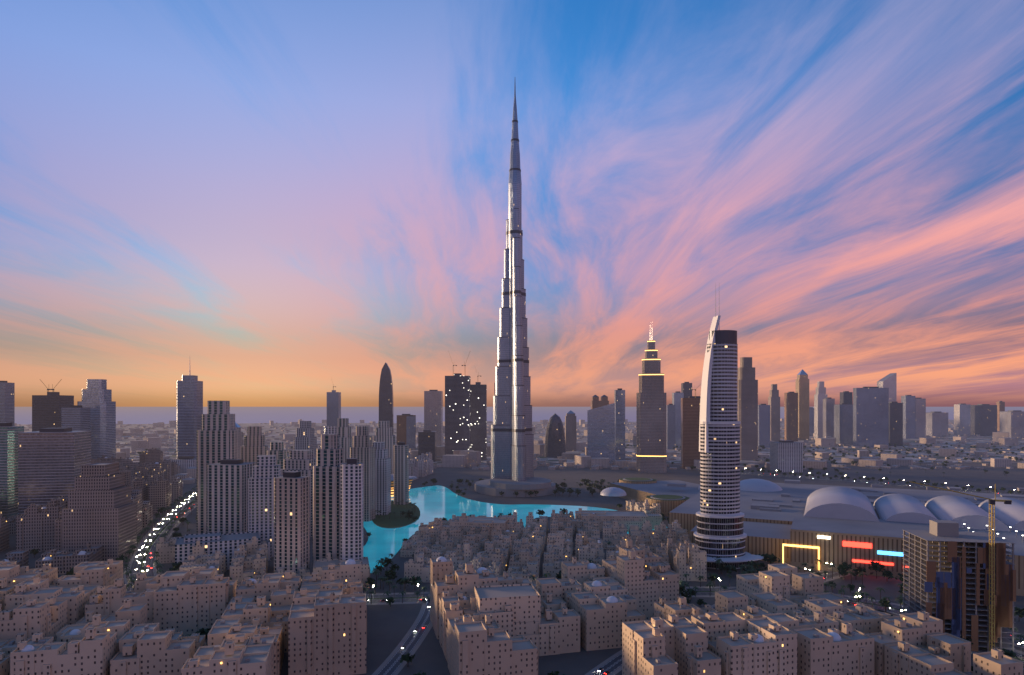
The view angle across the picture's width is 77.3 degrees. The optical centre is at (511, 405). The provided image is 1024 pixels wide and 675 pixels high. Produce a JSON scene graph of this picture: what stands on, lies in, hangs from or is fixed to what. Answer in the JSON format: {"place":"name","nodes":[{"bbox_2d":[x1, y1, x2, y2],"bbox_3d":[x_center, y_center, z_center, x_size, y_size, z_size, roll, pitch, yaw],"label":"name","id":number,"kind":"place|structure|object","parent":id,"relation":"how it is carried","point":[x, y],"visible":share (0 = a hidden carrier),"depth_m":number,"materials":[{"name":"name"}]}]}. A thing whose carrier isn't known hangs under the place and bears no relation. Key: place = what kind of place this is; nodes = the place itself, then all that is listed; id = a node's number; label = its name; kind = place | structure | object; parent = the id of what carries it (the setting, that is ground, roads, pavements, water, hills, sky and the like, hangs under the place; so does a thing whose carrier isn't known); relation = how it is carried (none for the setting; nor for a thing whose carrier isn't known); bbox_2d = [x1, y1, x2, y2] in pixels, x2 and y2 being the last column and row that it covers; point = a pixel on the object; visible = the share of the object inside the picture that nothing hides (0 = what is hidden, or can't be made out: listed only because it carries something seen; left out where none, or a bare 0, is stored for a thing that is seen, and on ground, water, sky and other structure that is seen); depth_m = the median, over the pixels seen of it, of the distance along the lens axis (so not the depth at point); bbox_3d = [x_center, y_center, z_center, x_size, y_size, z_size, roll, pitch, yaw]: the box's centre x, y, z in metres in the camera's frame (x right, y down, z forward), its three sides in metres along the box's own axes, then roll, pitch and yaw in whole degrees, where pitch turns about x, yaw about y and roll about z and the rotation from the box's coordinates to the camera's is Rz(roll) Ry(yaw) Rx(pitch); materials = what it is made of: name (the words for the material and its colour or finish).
{"place":"outdoors","nodes":[
{"label":"outdoors","id":0,"kind":"place"},
{"bbox_2d":[379,362,392,426],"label":"skyscraper","id":1,"kind":"structure","parent":0,"point":[386,399],"depth_m":2182.34,"materials":[{"name":"grey concrete"}]},
{"bbox_2d":[372,599,431,674],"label":"road","id":2,"kind":"structure","parent":0,"point":[411,641],"depth_m":456.72,"materials":[{"name":"grey asphalt"}]},
{"bbox_2d":[0,407,1023,674],"bbox_3d":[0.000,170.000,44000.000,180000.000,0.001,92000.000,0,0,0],"label":"ground","id":3,"kind":"structure","parent":0,"point":[388,627],"depth_m":1470.28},
{"bbox_2d":[0,381,14,425],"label":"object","id":4,"kind":"structure","parent":3,"relation":"on","point":[7,402],"depth_m":1742.72,"materials":[{"name":"grey concrete"}]},
{"bbox_2d":[0,423,23,518],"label":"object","id":5,"kind":"structure","parent":3,"relation":"on","point":[9,432],"depth_m":888.36,"materials":[{"name":"green glass"}]},
{"bbox_2d":[32,392,73,431],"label":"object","id":6,"kind":"structure","parent":3,"relation":"on","point":[46,411],"depth_m":1475.00,"materials":[{"name":"grey concrete"}]},
{"bbox_2d":[18,428,90,514],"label":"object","id":7,"kind":"structure","parent":3,"relation":"on","point":[51,461],"depth_m":874.39,"materials":[{"name":"grey concrete"}]},
{"bbox_2d":[61,405,89,430],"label":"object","id":8,"kind":"structure","parent":3,"relation":"on","point":[75,417],"depth_m":1383.67,"materials":[{"name":"grey concrete"}]},
{"bbox_2d":[0,448,182,573],"bbox_3d":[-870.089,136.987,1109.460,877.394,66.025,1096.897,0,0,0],"label":"midrise","id":9,"kind":"structure","parent":3,"relation":"on","point":[147,478],"depth_m":754.37,"materials":[{"name":"concrete"}]},
{"bbox_2d":[77,379,115,458],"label":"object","id":10,"kind":"structure","parent":3,"relation":"on","point":[97,399],"depth_m":1449.85,"materials":[{"name":"grey concrete"}]},
{"bbox_2d":[62,462,136,560],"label":"high-rise building","id":11,"kind":"structure","parent":3,"relation":"on","point":[101,509],"depth_m":699.56,"materials":[{"name":"stone"}]},
{"bbox_2d":[123,492,196,590],"bbox_3d":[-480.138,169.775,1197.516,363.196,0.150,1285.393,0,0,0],"label":"boulevard","id":12,"kind":"object","parent":3,"relation":"on","point":[134,564],"visible":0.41,"depth_m":781.36,"materials":[{"name":"grey asphalt"}]},
{"bbox_2d":[170,456,196,472],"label":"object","id":13,"kind":"structure","parent":3,"relation":"on","point":[184,462],"depth_m":1575.00,"materials":[{"name":"grey concrete"}]},
{"bbox_2d":[177,366,202,457],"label":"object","id":14,"kind":"structure","parent":3,"relation":"on","point":[189,403],"depth_m":1624.16,"materials":[{"name":"grey glass"}]},
{"bbox_2d":[195,628,210,639],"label":"tree","id":15,"kind":"object","parent":3,"relation":"on","point":[203,631],"visible":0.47,"depth_m":453.32,"materials":[{"name":"green plant"}]},
{"bbox_2d":[197,401,239,533],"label":"residence","id":16,"kind":"structure","parent":3,"relation":"on","point":[218,437],"depth_m":835.88,"materials":[{"name":"beige concrete"}]},
{"bbox_2d":[175,531,270,569],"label":"low-rise building","id":17,"kind":"structure","parent":3,"relation":"on","point":[227,544],"depth_m":664.47,"materials":[{"name":"beige concrete"}]},
{"bbox_2d":[207,459,255,533],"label":"residence","id":18,"kind":"structure","parent":3,"relation":"on","point":[227,496],"depth_m":772.02,"materials":[{"name":"grey concrete"}]},
{"bbox_2d":[235,422,242,458],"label":"residence","id":19,"kind":"structure","parent":3,"relation":"on","point":[237,426],"depth_m":1147.91,"materials":[{"name":"grey concrete"}]},
{"bbox_2d":[156,536,330,584],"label":"low-rise buildings","id":20,"kind":"structure","parent":3,"relation":"on","point":[250,558],"depth_m":628.35,"materials":[{"name":"concrete"}]},
{"bbox_2d":[241,426,267,464],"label":"residence","id":21,"kind":"structure","parent":3,"relation":"on","point":[254,446],"depth_m":987.88,"materials":[{"name":"beige concrete"}]},
{"bbox_2d":[248,455,280,556],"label":"residence","id":22,"kind":"structure","parent":3,"relation":"on","point":[266,469],"depth_m":717.23,"materials":[{"name":"grey concrete"}]},
{"bbox_2d":[267,442,287,468],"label":"residence","id":23,"kind":"structure","parent":3,"relation":"on","point":[278,451],"depth_m":942.30,"materials":[{"name":"beige concrete"}]},
{"bbox_2d":[274,471,309,572],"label":"residence","id":24,"kind":"structure","parent":3,"relation":"on","point":[292,520],"depth_m":601.67,"materials":[{"name":"beige concrete"}]},
{"bbox_2d":[281,450,316,536],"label":"residence","id":25,"kind":"structure","parent":3,"relation":"on","point":[304,462],"depth_m":835.08,"materials":[{"name":"grey concrete"}]},
{"bbox_2d":[294,421,316,457],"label":"residence","id":26,"kind":"structure","parent":3,"relation":"on","point":[305,438],"depth_m":1238.77,"materials":[{"name":"grey concrete"}]},
{"bbox_2d":[313,434,342,564],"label":"residence","id":27,"kind":"structure","parent":3,"relation":"on","point":[326,503],"depth_m":629.56,"materials":[{"name":"beige concrete"}]},
{"bbox_2d":[318,426,341,447],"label":"residence","id":28,"kind":"structure","parent":3,"relation":"on","point":[329,429],"depth_m":992.75,"materials":[{"name":"beige concrete"}]},
{"bbox_2d":[327,390,340,426],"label":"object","id":29,"kind":"structure","parent":3,"relation":"on","point":[333,405],"depth_m":2580.93,"materials":[{"name":"grey metal"}]},
{"bbox_2d":[313,557,369,587],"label":"low-rise buildings","id":30,"kind":"structure","parent":3,"relation":"on","point":[318,565],"depth_m":597.07,"materials":[{"name":"beige concrete"}]},
{"bbox_2d":[336,418,352,462],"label":"residence","id":31,"kind":"structure","parent":3,"relation":"on","point":[343,429],"depth_m":1090.04,"materials":[{"name":"beige concrete"}]},
{"bbox_2d":[340,458,362,559],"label":"residence","id":32,"kind":"structure","parent":3,"relation":"on","point":[351,508],"depth_m":612.13,"materials":[{"name":"grey concrete"}]},
{"bbox_2d":[350,426,374,521],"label":"residence","id":33,"kind":"structure","parent":3,"relation":"on","point":[362,449],"depth_m":939.43,"materials":[{"name":"beige concrete"}]},
{"bbox_2d":[373,442,390,514],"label":"residence","id":34,"kind":"structure","parent":3,"relation":"on","point":[382,482],"depth_m":986.66,"materials":[{"name":"grey concrete"}]},
{"bbox_2d":[373,421,394,473],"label":"residence","id":35,"kind":"structure","parent":3,"relation":"on","point":[383,431],"depth_m":1336.30,"materials":[{"name":"grey concrete"}]},
{"bbox_2d":[381,557,393,566],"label":"tree","id":36,"kind":"object","parent":3,"relation":"on","point":[387,560],"visible":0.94,"depth_m":654.57,"materials":[{"name":"green plant"}]},
{"bbox_2d":[372,501,419,527],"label":"island","id":37,"kind":"structure","parent":3,"relation":"on","point":[395,520],"depth_m":956.04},
{"bbox_2d":[394,442,408,504],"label":"residence","id":38,"kind":"structure","parent":3,"relation":"on","point":[401,470],"depth_m":1091.34,"materials":[{"name":"grey concrete"}]},
{"bbox_2d":[391,474,416,495],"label":"high-rise building","id":39,"kind":"structure","parent":3,"relation":"on","point":[411,478],"depth_m":1207.94,"materials":[{"name":"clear glass"}]},
{"bbox_2d":[397,414,415,444],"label":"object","id":40,"kind":"structure","parent":3,"relation":"on","point":[401,428],"depth_m":2468.16,"materials":[{"name":"brown concrete"}]},
{"bbox_2d":[400,652,414,666],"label":"tree","id":41,"kind":"object","parent":3,"relation":"on","point":[406,657],"visible":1,"depth_m":415.49,"materials":[{"name":"green plant"}]},
{"bbox_2d":[406,415,415,449],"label":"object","id":42,"kind":"structure","parent":3,"relation":"on","point":[411,431],"depth_m":2466.49,"materials":[{"name":"grey metal"}]},
{"bbox_2d":[408,575,420,588],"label":"tree","id":43,"kind":"object","parent":3,"relation":"on","point":[413,579],"visible":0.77,"depth_m":587.63,"materials":[{"name":"green plant"}]},
{"bbox_2d":[409,452,432,479],"bbox_3d":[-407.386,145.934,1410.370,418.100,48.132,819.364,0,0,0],"label":"midrise","id":44,"kind":"structure","parent":3,"relation":"on","point":[421,465],"depth_m":1528.71,"materials":[{"name":"concrete"}]},
{"bbox_2d":[418,430,436,461],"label":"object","id":45,"kind":"structure","parent":3,"relation":"on","point":[427,440],"depth_m":1929.85,"materials":[{"name":"grey concrete"}]},
{"bbox_2d":[424,390,442,445],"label":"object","id":46,"kind":"structure","parent":3,"relation":"on","point":[433,410],"depth_m":2374.40,"materials":[{"name":"grey concrete"}]},
{"bbox_2d":[445,373,469,454],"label":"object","id":47,"kind":"structure","parent":3,"relation":"on","point":[457,411],"depth_m":1871.50,"materials":[{"name":"grey concrete"}]},
{"bbox_2d":[441,515,513,540],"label":"palace hotel","id":48,"kind":"structure","parent":3,"relation":"on","point":[493,522],"depth_m":802.75,"materials":[{"name":"beige concrete"}]},
{"bbox_2d":[470,382,486,459],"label":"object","id":49,"kind":"structure","parent":3,"relation":"on","point":[478,416],"depth_m":1979.33,"materials":[{"name":"grey concrete"}]},
{"bbox_2d":[463,583,540,636],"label":"apartment building","id":50,"kind":"structure","parent":3,"relation":"on","point":[524,600],"depth_m":437.00,"materials":[{"name":"beige concrete"}]},
{"bbox_2d":[0,540,1022,674],"bbox_3d":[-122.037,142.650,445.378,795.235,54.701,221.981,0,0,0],"label":"low-rise buildings","id":51,"kind":"structure","parent":3,"relation":"on","point":[92,618],"depth_m":405.90,"materials":[{"name":"concrete"}]},
{"bbox_2d":[475,85,555,496],"bbox_3d":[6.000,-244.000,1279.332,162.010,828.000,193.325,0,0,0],"label":"skyscraper","id":52,"kind":"structure","parent":3,"relation":"on","point":[512,453],"depth_m":1273.77,"materials":[{"name":"grey metal"}]},
{"bbox_2d":[9,418,1023,517],"bbox_3d":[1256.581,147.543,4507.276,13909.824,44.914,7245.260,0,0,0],"label":"distant city","id":53,"kind":"object","parent":3,"relation":"on","point":[464,458],"visible":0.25,"depth_m":2113.76},
{"bbox_2d":[400,508,706,582],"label":"low-rise buildings","id":54,"kind":"structure","parent":3,"relation":"on","point":[515,549],"depth_m":697.24,"materials":[{"name":"concrete"}]},
{"bbox_2d":[565,410,575,450],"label":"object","id":55,"kind":"structure","parent":3,"relation":"on","point":[570,428],"depth_m":2384.00,"materials":[{"name":"stone"}]},
{"bbox_2d":[591,395,608,408],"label":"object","id":56,"kind":"structure","parent":3,"relation":"on","point":[596,402],"depth_m":2771.07,"materials":[{"name":"grey metal"}]},
{"bbox_2d":[587,403,614,462],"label":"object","id":57,"kind":"structure","parent":3,"relation":"on","point":[601,432],"depth_m":1868.46,"materials":[{"name":"grey concrete"}]},
{"bbox_2d":[570,510,661,531],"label":"low-rise buildings","id":58,"kind":"structure","parent":3,"relation":"on","point":[628,518],"depth_m":871.52,"materials":[{"name":"beige concrete"}]},
{"bbox_2d":[614,388,624,459],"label":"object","id":59,"kind":"structure","parent":3,"relation":"on","point":[619,397],"depth_m":1988.00,"materials":[{"name":"grey metal"}]},
{"bbox_2d":[636,340,666,472],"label":"skyscraper","id":60,"kind":"structure","parent":3,"relation":"on","point":[651,456],"depth_m":1625.13,"materials":[{"name":"brown concrete"}]},
{"bbox_2d":[626,499,689,539],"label":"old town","id":61,"kind":"object","parent":3,"relation":"on","point":[645,506],"visible":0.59,"depth_m":993.46,"materials":[{"name":"concrete"}]},
{"bbox_2d":[666,404,674,448],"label":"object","id":62,"kind":"structure","parent":3,"relation":"on","point":[670,426],"depth_m":2487.50,"materials":[{"name":"grey concrete"}]},
{"bbox_2d":[672,391,683,447],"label":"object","id":63,"kind":"structure","parent":3,"relation":"on","point":[677,396],"depth_m":2534.70,"materials":[{"name":"grey concrete"}]},
{"bbox_2d":[681,382,691,397],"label":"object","id":64,"kind":"structure","parent":3,"relation":"on","point":[686,388],"depth_m":2585.27,"materials":[{"name":"grey concrete"}]},
{"bbox_2d":[681,396,700,468],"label":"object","id":65,"kind":"structure","parent":3,"relation":"on","point":[690,419],"depth_m":1718.49,"materials":[{"name":"concrete"}]},
{"bbox_2d":[693,289,763,568],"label":"skyscraper","id":66,"kind":"structure","parent":3,"relation":"on","point":[719,533],"depth_m":677.17,"materials":[{"name":"white paint"}]},
{"bbox_2d":[724,565,736,573],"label":"tree","id":67,"kind":"object","parent":3,"relation":"on","point":[730,568],"visible":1,"depth_m":635.76,"materials":[{"name":"green plant"}]},
{"bbox_2d":[738,357,757,460],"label":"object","id":68,"kind":"structure","parent":3,"relation":"on","point":[747,400],"depth_m":1976.00,"materials":[{"name":"stone"}]},
{"bbox_2d":[758,404,769,447],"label":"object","id":69,"kind":"structure","parent":3,"relation":"on","point":[764,424],"depth_m":2581.80,"materials":[{"name":"grey concrete"}]},
{"bbox_2d":[768,384,779,441],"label":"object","id":70,"kind":"structure","parent":3,"relation":"on","point":[774,400],"depth_m":2983.00,"materials":[{"name":"concrete"}]},
{"bbox_2d":[770,440,802,471],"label":"building","id":71,"kind":"structure","parent":3,"relation":"on","point":[786,455],"depth_m":1632.58,"materials":[{"name":"grey concrete"}]},
{"bbox_2d":[784,392,797,441],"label":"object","id":72,"kind":"structure","parent":3,"relation":"on","point":[790,415],"depth_m":2981.00,"materials":[{"name":"grey concrete"}]},
{"bbox_2d":[796,369,808,439],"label":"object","id":73,"kind":"structure","parent":3,"relation":"on","point":[802,385],"depth_m":3179.73,"materials":[{"name":"brown concrete"}]},
{"bbox_2d":[809,407,813,435],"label":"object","id":74,"kind":"structure","parent":3,"relation":"on","point":[811,420],"depth_m":3564.00,"materials":[{"name":"grey concrete"}]},
{"bbox_2d":[600,477,1023,595],"bbox_3d":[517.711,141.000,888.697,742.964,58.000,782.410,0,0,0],"label":"shopping mall","id":75,"kind":"structure","parent":3,"relation":"on","point":[795,523],"depth_m":738.07,"materials":[{"name":"grey concrete"}]},
{"bbox_2d":[814,381,826,439],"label":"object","id":76,"kind":"structure","parent":3,"relation":"on","point":[820,395],"depth_m":3084.77,"materials":[{"name":"silver metal"}]},
{"bbox_2d":[823,397,834,437],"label":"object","id":77,"kind":"structure","parent":3,"relation":"on","point":[828,415],"depth_m":2984.00,"materials":[{"name":"grey concrete"}]},
{"bbox_2d":[816,570,849,581],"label":"road","id":78,"kind":"structure","parent":3,"relation":"on","point":[829,576],"depth_m":639.42,"materials":[{"name":"grey asphalt"}]},
{"bbox_2d":[834,403,852,444],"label":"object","id":79,"kind":"structure","parent":3,"relation":"on","point":[843,423],"depth_m":2775.73,"materials":[{"name":"grey concrete"}]},
{"bbox_2d":[837,560,852,577],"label":"tree","id":80,"kind":"object","parent":3,"relation":"on","point":[845,566],"visible":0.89,"depth_m":629.48,"materials":[{"name":"green plant"}]},
{"bbox_2d":[840,391,852,403],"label":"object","id":81,"kind":"structure","parent":3,"relation":"on","point":[846,396],"depth_m":3181.87,"materials":[{"name":"grey concrete"}]},
{"bbox_2d":[853,387,888,447],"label":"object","id":82,"kind":"structure","parent":3,"relation":"on","point":[870,417],"depth_m":2584.87,"materials":[{"name":"grey concrete"}]},
{"bbox_2d":[868,560,892,577],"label":"tree","id":83,"kind":"object","parent":3,"relation":"on","point":[875,566],"visible":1,"depth_m":628.28,"materials":[{"name":"green plant"}]},
{"bbox_2d":[877,373,896,401],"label":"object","id":84,"kind":"structure","parent":3,"relation":"on","point":[889,381],"depth_m":2975.00,"materials":[{"name":"grey concrete"}]},
{"bbox_2d":[882,570,893,581],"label":"tree","id":85,"kind":"object","parent":3,"relation":"on","point":[888,573],"visible":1,"depth_m":617.09,"materials":[{"name":"green plant"}]},
{"bbox_2d":[889,402,902,445],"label":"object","id":86,"kind":"structure","parent":3,"relation":"on","point":[895,422],"depth_m":2678.40,"materials":[{"name":"grey concrete"}]},
{"bbox_2d":[901,395,914,438],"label":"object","id":87,"kind":"structure","parent":3,"relation":"on","point":[908,401],"depth_m":3280.20,"materials":[{"name":"grey concrete"}]},
{"bbox_2d":[915,398,925,438],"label":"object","id":88,"kind":"structure","parent":3,"relation":"on","point":[920,417],"depth_m":3279.10,"materials":[{"name":"grey concrete"}]},
{"bbox_2d":[847,601,1023,669],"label":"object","id":89,"kind":"object","parent":3,"relation":"on","point":[984,649],"visible":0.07,"depth_m":441.89,"materials":[{"name":"concrete"}]},
{"bbox_2d":[926,411,947,436],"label":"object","id":90,"kind":"structure","parent":3,"relation":"on","point":[936,423],"depth_m":3465.00,"materials":[{"name":"grey concrete"}]},
{"bbox_2d":[902,520,1015,651],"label":"construction block","id":91,"kind":"structure","parent":3,"relation":"on","point":[948,573],"depth_m":445.40,"materials":[{"name":"concrete"}]},
{"bbox_2d":[909,481,1011,650],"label":"tower crane","id":92,"kind":"object","parent":3,"relation":"on","point":[992,502],"visible":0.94,"depth_m":438.26,"materials":[{"name":"yellow"}]},
{"bbox_2d":[954,404,970,435],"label":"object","id":93,"kind":"structure","parent":3,"relation":"on","point":[962,419],"depth_m":3576.00,"materials":[{"name":"grey concrete"}]},
{"bbox_2d":[971,404,996,435],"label":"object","id":94,"kind":"structure","parent":3,"relation":"on","point":[983,419],"depth_m":3561.60,"materials":[{"name":"grey concrete"}]},
{"bbox_2d":[996,401,1004,430],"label":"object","id":95,"kind":"structure","parent":3,"relation":"on","point":[1000,405],"depth_m":3787.33,"materials":[{"name":"grey concrete"}]},
{"bbox_2d":[1000,410,1023,438],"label":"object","id":96,"kind":"structure","parent":3,"relation":"on","point":[1012,422],"depth_m":3261.50,"materials":[{"name":"grey concrete"}]},
{"bbox_2d":[1014,607,1023,621],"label":"tree","id":97,"kind":"object","parent":3,"relation":"on","point":[1019,612],"visible":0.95,"depth_m":501.59,"materials":[{"name":"green plant"}]},
{"bbox_2d":[0,0,1023,406],"label":"sky","id":98,"kind":"structure","parent":0,"point":[279,202],"materials":[{"name":"blue"}]},
{"bbox_2d":[363,485,667,572],"bbox_3d":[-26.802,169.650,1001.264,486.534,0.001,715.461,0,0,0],"label":"lake","id":99,"kind":"structure","parent":0,"point":[433,502],"depth_m":1024.31,"materials":[{"name":"liquid"}]},
{"bbox_2d":[545,413,565,457],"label":"oval tower","id":100,"kind":"structure","parent":0,"point":[555,444],"depth_m":2083.82,"materials":[{"name":"grey glass"}]},
{"bbox_2d":[585,604,714,674],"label":"road","id":101,"kind":"structure","parent":0,"point":[612,664],"depth_m":416.49,"materials":[{"name":"grey asphalt"}]},
{"bbox_2d":[366,586,1023,647],"bbox_3d":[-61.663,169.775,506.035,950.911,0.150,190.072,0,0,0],"label":"boulevard road","id":102,"kind":"structure","parent":0,"point":[411,597],"depth_m":560.32,"materials":[{"name":"grey asphalt"}]},
{"bbox_2d":[872,599,891,611],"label":"tree","id":103,"kind":"object","parent":102,"relation":"on","point":[886,603],"visible":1,"depth_m":524.17,"materials":[{"name":"green plant"}]},
{"bbox_2d":[691,469,1005,493],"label":"elevated road","id":104,"kind":"structure","parent":0,"point":[965,490],"depth_m":1411.75,"materials":[{"name":"concrete"}]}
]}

